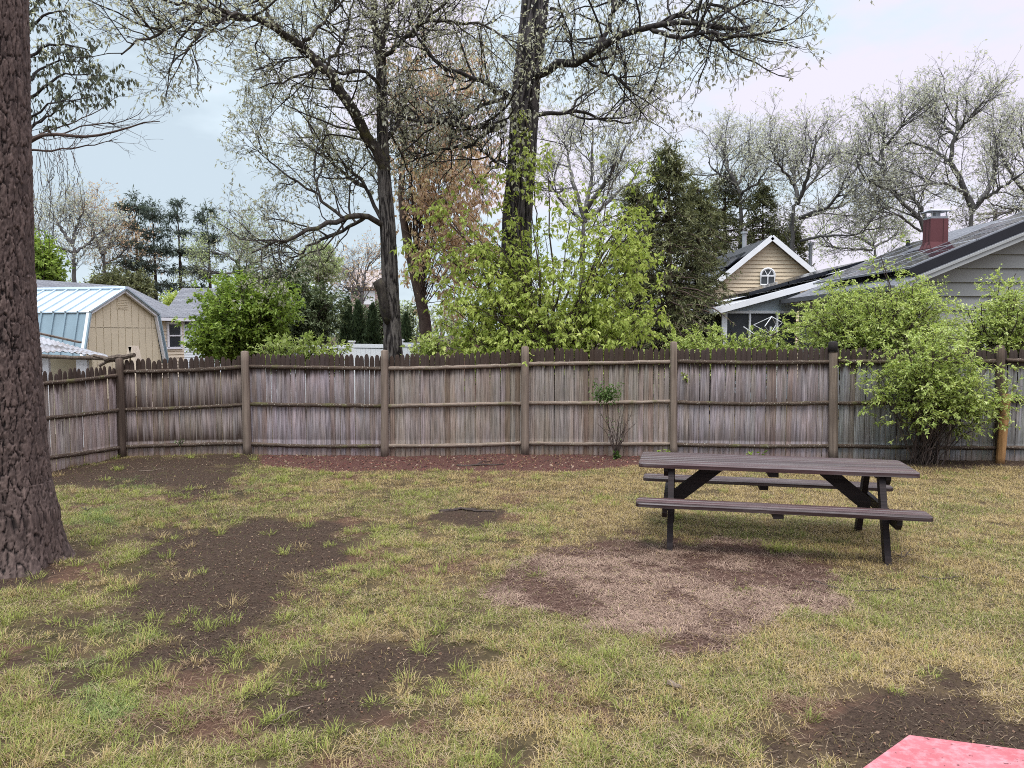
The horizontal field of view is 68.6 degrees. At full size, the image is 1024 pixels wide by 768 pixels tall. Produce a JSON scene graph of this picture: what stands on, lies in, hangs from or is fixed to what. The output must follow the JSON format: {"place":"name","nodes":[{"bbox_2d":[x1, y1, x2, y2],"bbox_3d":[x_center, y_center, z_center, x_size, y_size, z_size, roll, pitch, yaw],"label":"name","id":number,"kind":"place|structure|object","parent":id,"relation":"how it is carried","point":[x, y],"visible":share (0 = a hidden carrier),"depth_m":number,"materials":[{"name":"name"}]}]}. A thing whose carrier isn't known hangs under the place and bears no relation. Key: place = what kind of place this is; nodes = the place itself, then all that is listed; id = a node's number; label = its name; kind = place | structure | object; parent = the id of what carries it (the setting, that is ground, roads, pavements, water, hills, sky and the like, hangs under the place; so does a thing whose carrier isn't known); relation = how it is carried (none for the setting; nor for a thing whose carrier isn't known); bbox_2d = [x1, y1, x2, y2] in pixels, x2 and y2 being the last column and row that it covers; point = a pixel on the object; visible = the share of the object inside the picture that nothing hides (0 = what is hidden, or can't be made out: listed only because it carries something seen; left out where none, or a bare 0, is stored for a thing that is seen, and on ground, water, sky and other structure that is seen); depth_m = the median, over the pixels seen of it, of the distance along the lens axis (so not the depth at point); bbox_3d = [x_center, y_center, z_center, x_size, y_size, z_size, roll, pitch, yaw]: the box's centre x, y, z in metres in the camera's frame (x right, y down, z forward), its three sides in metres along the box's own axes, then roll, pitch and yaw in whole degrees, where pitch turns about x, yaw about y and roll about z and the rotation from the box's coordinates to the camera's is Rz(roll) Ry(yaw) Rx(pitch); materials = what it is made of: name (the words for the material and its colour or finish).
{"place":"outdoors","nodes":[
{"label":"outdoors","id":0,"kind":"place"},
{"bbox_2d":[36,280,194,377],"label":"grey roof house","id":1,"kind":"structure","parent":0,"point":[173,334],"depth_m":33.97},
{"bbox_2d":[166,322,183,348],"bbox_3d":[-15.316,-2.195,34.024,0.090,1.220,0.980,1,4,20],"label":"window","id":2,"kind":"structure","parent":1,"relation":"in","point":[174,333],"depth_m":33.98,"materials":[{"name":"white glass"}]},
{"bbox_2d":[126,346,152,405],"bbox_3d":[-9.583,-0.133,19.032,0.808,1.667,0.350,0,4,0],"label":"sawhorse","id":3,"kind":"object","parent":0,"point":[134,349],"visible":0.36,"depth_m":18.87,"materials":[{"name":"beige wood"}]},
{"bbox_2d":[169,288,220,371],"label":"blue grey house","id":4,"kind":"structure","parent":0,"point":[179,304],"depth_m":39.79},
{"bbox_2d":[347,270,381,313],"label":"pink house","id":5,"kind":"structure","parent":0,"point":[367,302],"depth_m":61.68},
{"bbox_2d":[364,291,374,303],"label":"window","id":6,"kind":"structure","parent":5,"relation":"in","point":[370,293],"depth_m":61.59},
{"bbox_2d":[464,339,480,400],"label":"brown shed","id":7,"kind":"structure","parent":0,"point":[476,345],"depth_m":21.03,"materials":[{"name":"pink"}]},
{"bbox_2d":[0,336,1023,767],"bbox_3d":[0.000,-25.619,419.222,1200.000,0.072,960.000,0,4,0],"label":"ground","id":8,"kind":"structure","parent":0,"point":[152,584],"depth_m":5.20,"materials":[{"name":"soil"}]},
{"bbox_2d":[0,0,75,578],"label":"pine tree","id":9,"kind":"object","parent":8,"relation":"on","point":[33,539],"visible":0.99,"depth_m":6.10,"materials":[{"name":"brown plant"}]},
{"bbox_2d":[34,227,74,281],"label":"green tree","id":10,"kind":"object","parent":8,"relation":"on","point":[49,266],"visible":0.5,"depth_m":37.13,"materials":[{"name":"green plant"}]},
{"bbox_2d":[40,337,107,445],"bbox_3d":[-8.242,0.039,13.621,1.331,2.056,3.246,-3,5,-38],"label":"lean to","id":11,"kind":"object","parent":8,"relation":"on","point":[53,364],"visible":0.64,"depth_m":13.34,"materials":[{"name":"metal"}]},
{"bbox_2d":[40,332,81,342],"bbox_3d":[-8.294,-0.859,13.573,0.881,0.243,0.141,-1,4,-11],"label":"roof board","id":12,"kind":"object","parent":11,"relation":"on","point":[58,337],"visible":0.64,"depth_m":13.55,"materials":[{"name":"wood"}]},
{"bbox_2d":[29,0,138,139],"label":"cherry tree","id":13,"kind":"object","parent":8,"relation":"on","point":[58,97],"visible":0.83,"depth_m":12.05,"materials":[{"name":"green plant"}]},
{"bbox_2d":[33,167,142,282],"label":"grey tree","id":14,"kind":"object","parent":8,"relation":"on","point":[74,232],"visible":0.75,"depth_m":49.74,"materials":[{"name":"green plant"}]},
{"bbox_2d":[37,286,168,398],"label":"barn shed","id":15,"kind":"structure","parent":8,"relation":"on","point":[111,320],"depth_m":22.93,"materials":[{"name":"beige wood"}]},
{"bbox_2d":[31,63,174,155],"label":"bare sapling","id":16,"kind":"object","parent":8,"relation":"on","point":[48,134],"visible":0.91,"depth_m":11.48,"materials":[{"name":"grey plant"}]},
{"bbox_2d":[33,136,88,256],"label":"hanging vines","id":17,"kind":"object","parent":16,"relation":"hanging from","point":[50,174],"visible":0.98,"depth_m":11.72,"materials":[{"name":"brown plant"}]},
{"bbox_2d":[64,178,168,275],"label":"grey tree","id":18,"kind":"object","parent":8,"relation":"on","point":[102,254],"visible":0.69,"depth_m":53.88,"materials":[{"name":"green plant"}]},
{"bbox_2d":[82,258,159,298],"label":"round shrub","id":19,"kind":"object","parent":8,"relation":"on","point":[139,283],"visible":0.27,"depth_m":43.14,"materials":[{"name":"green plant"}]},
{"bbox_2d":[94,184,176,302],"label":"white pine","id":20,"kind":"object","parent":8,"relation":"on","point":[140,210],"visible":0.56,"depth_m":55.11,"materials":[{"name":"brown plant"}]},
{"bbox_2d":[128,195,179,299],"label":"white pine","id":21,"kind":"object","parent":8,"relation":"on","point":[155,218],"visible":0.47,"depth_m":57.47,"materials":[{"name":"brown plant"}]},
{"bbox_2d":[159,288,180,305],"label":"yellow bush","id":22,"kind":"object","parent":8,"relation":"on","point":[168,300],"visible":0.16,"depth_m":49.43,"materials":[{"name":"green plant"}]},
{"bbox_2d":[157,196,205,292],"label":"white pine","id":23,"kind":"object","parent":8,"relation":"on","point":[178,232],"visible":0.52,"depth_m":59.22,"materials":[{"name":"brown plant"}]},
{"bbox_2d":[179,198,233,287],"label":"white pine","id":24,"kind":"object","parent":8,"relation":"on","point":[201,216],"visible":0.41,"depth_m":58.08,"materials":[{"name":"brown plant"}]},
{"bbox_2d":[170,199,295,287],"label":"grey tree","id":25,"kind":"object","parent":8,"relation":"on","point":[199,256],"visible":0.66,"depth_m":57.03,"materials":[{"name":"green plant"}]},
{"bbox_2d":[171,264,313,378],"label":"dogwood tree","id":26,"kind":"object","parent":8,"relation":"on","point":[226,328],"visible":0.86,"depth_m":16.74,"materials":[{"name":"green plant"}]},
{"bbox_2d":[246,332,310,402],"bbox_3d":[-4.040,0.065,13.296,1.211,2.014,0.922,0,4,0],"label":"shrub","id":27,"kind":"object","parent":8,"relation":"on","point":[269,346],"visible":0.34,"depth_m":13.06,"materials":[{"name":"green plant"}]},
{"bbox_2d":[223,255,352,350],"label":"holly tree","id":28,"kind":"object","parent":8,"relation":"on","point":[318,313],"visible":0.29,"depth_m":21.32,"materials":[{"name":"green plant"}]},
{"bbox_2d":[273,704,310,720],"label":"twig","id":29,"kind":"object","parent":8,"relation":"on","point":[289,711],"visible":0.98,"depth_m":3.85,"materials":[{"name":"brown wood"}]},
{"bbox_2d":[29,0,567,414],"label":"maple tree","id":30,"kind":"object","parent":8,"relation":"on","point":[386,286],"visible":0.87,"depth_m":13.02,"materials":[{"name":"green plant"}]},
{"bbox_2d":[280,330,352,422],"bbox_3d":[-3.410,0.054,13.179,1.302,2.050,0.890,0,4,0],"label":"shrub","id":31,"kind":"object","parent":8,"relation":"on","point":[314,350],"visible":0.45,"depth_m":13.05,"materials":[{"name":"green plant"}]},
{"bbox_2d":[294,239,347,348],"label":"pale tree","id":32,"kind":"object","parent":8,"relation":"on","point":[335,263],"visible":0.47,"depth_m":39.22,"materials":[{"name":"grey plant"}]},
{"bbox_2d":[266,339,419,401],"bbox_3d":[-4.781,-0.329,20.309,6.647,1.872,1.014,2,4,29],"label":"vinyl fence","id":33,"kind":"object","parent":8,"relation":"on","point":[359,350],"visible":0.2,"depth_m":20.22,"materials":[{"name":"white plastic"}]},
{"bbox_2d":[339,295,358,344],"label":"arborvitae","id":34,"kind":"object","parent":8,"relation":"on","point":[347,332],"visible":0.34,"depth_m":23.79,"materials":[{"name":"green plant"}]},
{"bbox_2d":[319,226,381,307],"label":"grey tree","id":35,"kind":"object","parent":8,"relation":"on","point":[350,274],"visible":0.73,"depth_m":45.87,"materials":[{"name":"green plant"}]},
{"bbox_2d":[353,299,366,343],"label":"arborvitae","id":36,"kind":"object","parent":8,"relation":"on","point":[360,322],"visible":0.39,"depth_m":25.78,"materials":[{"name":"green plant"}]},
{"bbox_2d":[66,273,664,348],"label":"woodland","id":37,"kind":"object","parent":8,"relation":"on","point":[433,323],"depth_m":90.18,"materials":[{"name":"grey plant"}]},
{"bbox_2d":[363,302,382,348],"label":"arborvitae","id":38,"kind":"object","parent":8,"relation":"on","point":[372,333],"visible":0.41,"depth_m":23.81,"materials":[{"name":"green plant"}]},
{"bbox_2d":[330,288,418,348],"bbox_3d":[-5.108,-1.850,29.058,4.388,3.791,2.875,0,4,0],"label":"hedge shrub","id":39,"kind":"object","parent":8,"relation":"on","point":[376,302],"visible":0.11,"depth_m":28.83,"materials":[{"name":"green plant"}]},
{"bbox_2d":[401,311,412,347],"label":"arborvitae","id":40,"kind":"object","parent":8,"relation":"on","point":[406,332],"visible":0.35,"depth_m":23.85,"materials":[{"name":"green plant"}]},
{"bbox_2d":[400,326,452,443],"bbox_3d":[-1.520,0.017,13.203,0.832,2.119,0.915,4,5,45],"label":"shrub","id":41,"kind":"object","parent":8,"relation":"on","point":[423,347],"visible":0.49,"depth_m":13.08,"materials":[{"name":"green plant"}]},
{"bbox_2d":[371,24,506,415],"bbox_3d":[-1.560,-3.829,17.645,3.475,9.213,4.061,-1,4,-14],"label":"tan oak","id":42,"kind":"object","parent":8,"relation":"on","point":[425,188],"visible":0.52,"depth_m":17.40,"materials":[{"name":"brown plant"}]},
{"bbox_2d":[256,453,639,472],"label":"red mulch","id":43,"kind":"object","parent":8,"relation":"on","point":[417,465],"visible":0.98,"depth_m":11.41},
{"bbox_2d":[457,460,504,465],"bbox_3d":[-0.482,1.194,11.242,0.705,0.049,0.315,-1,4,-12],"label":"stick","id":44,"kind":"object","parent":43,"relation":"on","point":[478,464],"visible":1,"depth_m":11.12,"materials":[{"name":"brown wood"}]},
{"bbox_2d":[439,507,495,512],"bbox_3d":[-0.476,1.386,8.257,0.631,0.058,0.261,0,4,7],"label":"root","id":45,"kind":"object","parent":8,"relation":"on","point":[461,508],"visible":0.96,"depth_m":8.23,"materials":[{"name":"brown plant"}]},
{"bbox_2d":[1,455,1023,767],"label":"soil clods","id":46,"kind":"object","parent":8,"relation":"on","point":[425,639],"visible":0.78,"depth_m":5.00,"materials":[{"name":"brown soil"}]},
{"bbox_2d":[22,455,1022,767],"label":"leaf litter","id":47,"kind":"object","parent":8,"relation":"on","point":[440,617],"visible":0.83,"depth_m":4.94,"materials":[{"name":"brown plant"}]},
{"bbox_2d":[43,341,1023,471],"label":"picket fence","id":48,"kind":"object","parent":8,"relation":"on","point":[441,403],"visible":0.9,"depth_m":11.98,"materials":[{"name":"grey wood"}]},
{"bbox_2d":[93,354,114,361],"bbox_3d":[-6.485,-0.412,12.078,0.638,0.148,0.128,2,4,24],"label":"broken board","id":49,"kind":"object","parent":48,"relation":"on","point":[98,356],"visible":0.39,"depth_m":12.13,"materials":[{"name":"grey wood"}]},
{"bbox_2d":[98,360,113,366],"bbox_3d":[-6.437,-0.348,11.995,0.423,0.161,0.063,1,4,17],"label":"stick","id":50,"kind":"object","parent":48,"relation":"attached to","point":[102,364],"visible":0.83,"depth_m":12.02,"materials":[{"name":"wood"}]},
{"bbox_2d":[103,353,135,361],"bbox_3d":[-6.243,-0.420,11.907,0.609,0.153,0.102,1,4,20],"label":"broken board","id":51,"kind":"object","parent":48,"relation":"on","point":[114,357],"visible":0.95,"depth_m":11.86,"materials":[{"name":"wood"}]},
{"bbox_2d":[174,439,184,446],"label":"weed","id":52,"kind":"object","parent":48,"relation":"attached to","point":[179,442],"visible":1,"depth_m":11.66,"materials":[{"name":"green plant"}]},
{"bbox_2d":[681,372,687,382],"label":"weed","id":53,"kind":"object","parent":48,"relation":"attached to","point":[685,378],"visible":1,"depth_m":11.85,"materials":[{"name":"green plant"}]},
{"bbox_2d":[390,130,679,441],"bbox_3d":[0.444,-1.716,13.228,5.213,5.591,3.391,0,4,0],"label":"green sapling","id":54,"kind":"object","parent":8,"relation":"on","point":[536,326],"visible":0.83,"depth_m":13.05,"materials":[{"name":"green plant"}]},
{"bbox_2d":[505,86,673,328],"bbox_3d":[4.061,-7.801,37.085,9.488,14.607,8.552,0,4,0],"label":"budding tree","id":55,"kind":"object","parent":8,"relation":"on","point":[610,164],"visible":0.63,"depth_m":37.33,"materials":[{"name":"grey plant"}]},
{"bbox_2d":[324,0,874,409],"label":"oak tree","id":56,"kind":"object","parent":8,"relation":"on","point":[498,122],"visible":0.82,"depth_m":13.13,"materials":[{"name":"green plant"}]},
{"bbox_2d":[508,110,547,256],"bbox_3d":[0.282,-3.539,13.956,0.842,3.100,0.495,0,4,0],"label":"climbing vine","id":57,"kind":"object","parent":56,"relation":"attached to","point":[518,150],"visible":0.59,"depth_m":13.98,"materials":[{"name":"green plant"}]},
{"bbox_2d":[588,379,637,459],"bbox_3d":[1.558,0.560,11.608,0.781,1.301,0.309,0,4,0],"label":"half bare shrub","id":58,"kind":"object","parent":8,"relation":"on","point":[606,396],"visible":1,"depth_m":11.61,"materials":[{"name":"green plant"}]},
{"bbox_2d":[588,181,699,391],"bbox_3d":[4.179,-3.112,24.922,4.033,7.142,4.272,-2,4,-33],"label":"hemlock tree","id":59,"kind":"object","parent":8,"relation":"on","point":[633,198],"visible":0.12,"depth_m":24.50,"materials":[{"name":"green plant"}]},
{"bbox_2d":[588,133,735,398],"bbox_3d":[4.459,-3.333,22.907,4.910,8.319,5.494,-3,5,-39],"label":"hemlock tree","id":60,"kind":"object","parent":8,"relation":"on","point":[668,230],"visible":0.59,"depth_m":22.49,"materials":[{"name":"green plant"}]},
{"bbox_2d":[638,171,742,382],"bbox_3d":[5.850,-3.165,24.416,4.744,7.226,5.201,-1,4,-19],"label":"hemlock tree","id":61,"kind":"object","parent":8,"relation":"on","point":[706,210],"visible":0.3,"depth_m":23.87,"materials":[{"name":"green plant"}]},
{"bbox_2d":[664,165,761,282],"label":"hemlock tree","id":62,"kind":"object","parent":8,"relation":"on","point":[731,199],"visible":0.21,"depth_m":44.91,"materials":[{"name":"green plant"}]},
{"bbox_2d":[643,312,800,440],"bbox_3d":[3.657,-0.091,13.181,2.979,2.349,1.463,0,4,0],"label":"euonymus shrub","id":63,"kind":"object","parent":8,"relation":"on","point":[688,343],"visible":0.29,"depth_m":12.95,"materials":[{"name":"green plant"}]},
{"bbox_2d":[673,231,815,371],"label":"yellow house","id":64,"kind":"structure","parent":8,"relation":"on","point":[771,259],"depth_m":33.71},
{"bbox_2d":[760,267,775,285],"bbox_3d":[11.467,-4.814,33.637,0.707,0.815,0.100,0,4,0],"label":"window","id":65,"kind":"structure","parent":64,"relation":"in","point":[767,275],"depth_m":33.64,"materials":[{"name":"white glass"}]},
{"bbox_2d":[673,100,815,248],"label":"budding tree","id":66,"kind":"object","parent":8,"relation":"on","point":[722,154],"visible":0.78,"depth_m":43.37,"materials":[{"name":"grey plant"}]},
{"bbox_2d":[743,316,782,340],"bbox_3d":[5.113,-0.212,15.188,1.051,2.311,0.430,-2,4,-28],"label":"clothes dryer","id":67,"kind":"object","parent":8,"relation":"on","point":[765,325],"visible":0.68,"depth_m":15.13,"materials":[{"name":"white metal"}]},
{"bbox_2d":[728,179,798,250],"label":"spruce tree","id":68,"kind":"object","parent":8,"relation":"on","point":[763,194],"visible":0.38,"depth_m":43.09,"materials":[{"name":"green plant"}]},
{"bbox_2d":[689,242,867,398],"bbox_3d":[10.907,-3.841,33.029,6.469,7.213,23.709,1,4,17],"label":"screened porch","id":69,"kind":"object","parent":8,"relation":"on","point":[748,308],"visible":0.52,"depth_m":22.54,"materials":[{"name":"white"}]},
{"bbox_2d":[636,452,932,565],"bbox_3d":[2.420,1.111,7.058,2.400,0.777,1.470,1,4,13],"label":"picnic table","id":70,"kind":"object","parent":8,"relation":"on","point":[830,471],"visible":0.98,"depth_m":6.82,"materials":[{"name":"brown wood"}]},
{"bbox_2d":[782,210,817,270],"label":"spruce tree","id":71,"kind":"object","parent":8,"relation":"on","point":[799,249],"visible":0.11,"depth_m":46.06,"materials":[{"name":"green plant"}]},
{"bbox_2d":[737,87,922,263],"bbox_3d":[17.100,-8.674,40.545,9.150,15.928,11.756,2,4,24],"label":"budding tree","id":72,"kind":"object","parent":8,"relation":"on","point":[802,143],"visible":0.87,"depth_m":39.62,"materials":[{"name":"grey plant"}]},
{"bbox_2d":[812,579,906,590],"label":"twig","id":73,"kind":"object","parent":8,"relation":"on","point":[855,590],"visible":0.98,"depth_m":5.69,"materials":[{"name":"brown wood"}]},
{"bbox_2d":[802,198,919,268],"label":"budding tree","id":74,"kind":"object","parent":8,"relation":"on","point":[873,246],"visible":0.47,"depth_m":59.44,"materials":[{"name":"grey plant"}]},
{"bbox_2d":[783,226,985,443],"bbox_3d":[6.341,-0.794,12.951,3.718,3.782,2.424,-1,4,-8],"label":"euonymus shrub","id":75,"kind":"object","parent":8,"relation":"on","point":[870,320],"visible":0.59,"depth_m":12.62,"materials":[{"name":"green plant"}]},
{"bbox_2d":[808,69,970,239],"bbox_3d":[20.016,-8.564,39.215,8.261,15.867,9.360,0,4,0],"label":"budding tree","id":76,"kind":"object","parent":8,"relation":"on","point":[881,127],"visible":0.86,"depth_m":38.06,"materials":[{"name":"grey plant"}]},
{"bbox_2d":[892,548,913,556],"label":"twig","id":77,"kind":"object","parent":8,"relation":"on","point":[901,553],"visible":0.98,"depth_m":6.55,"materials":[{"name":"brown wood"}]},
{"bbox_2d":[834,306,1023,465],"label":"leafy shrub","id":78,"kind":"object","parent":8,"relation":"on","point":[932,387],"visible":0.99,"depth_m":11.00,"materials":[{"name":"green plant"}]},
{"bbox_2d":[844,39,1023,228],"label":"budding tree","id":79,"kind":"object","parent":8,"relation":"on","point":[970,204],"visible":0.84,"depth_m":38.62,"materials":[{"name":"grey plant"}]},
{"bbox_2d":[921,575,956,579],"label":"twig","id":80,"kind":"object","parent":8,"relation":"on","point":[937,578],"visible":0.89,"depth_m":5.92,"materials":[{"name":"brown wood"}]},
{"bbox_2d":[945,264,1023,444],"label":"euonymus shrub","id":81,"kind":"object","parent":8,"relation":"on","point":[1006,328],"visible":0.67,"depth_m":12.63,"materials":[{"name":"green plant"}]},
{"bbox_2d":[948,88,1023,227],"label":"budding tree","id":82,"kind":"object","parent":8,"relation":"on","point":[1016,207],"visible":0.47,"depth_m":42.95,"materials":[{"name":"grey plant"}]},
{"bbox_2d":[995,394,1010,463],"bbox_3d":[7.410,0.694,11.317,0.174,1.097,0.128,0,4,0],"label":"log post","id":83,"kind":"object","parent":8,"relation":"on","point":[1001,447],"visible":0.69,"depth_m":11.28,"materials":[{"name":"brown wood"}]},
{"bbox_2d":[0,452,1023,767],"bbox_3d":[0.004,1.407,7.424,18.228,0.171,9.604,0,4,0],"label":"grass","id":84,"kind":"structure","parent":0,"point":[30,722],"depth_m":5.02,"materials":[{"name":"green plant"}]},
{"bbox_2d":[667,679,681,688],"bbox_3d":[0.893,1.653,4.119,0.045,0.039,0.086,-2,5,-33],"label":"stick","id":85,"kind":"object","parent":84,"relation":"on","point":[674,684],"visible":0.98,"depth_m":4.11,"materials":[{"name":"beige wood"}]},
{"bbox_2d":[29,0,1023,335],"label":"sky","id":86,"kind":"structure","parent":0,"point":[865,44],"materials":[{"name":"white"}]},
{"bbox_2d":[779,209,1023,421],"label":"grey house","id":87,"kind":"structure","parent":0,"point":[962,258],"depth_m":16.33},
{"bbox_2d":[864,735,1023,767],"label":"red platform","id":88,"kind":"structure","parent":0,"point":[910,751],"depth_m":2.36,"materials":[{"name":"paint"}]},
{"bbox_2d":[976,209,1011,220],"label":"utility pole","id":89,"kind":"object","parent":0,"point":[995,214],"visible":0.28,"depth_m":58.97,"materials":[{"name":"grey wood"}]}
]}

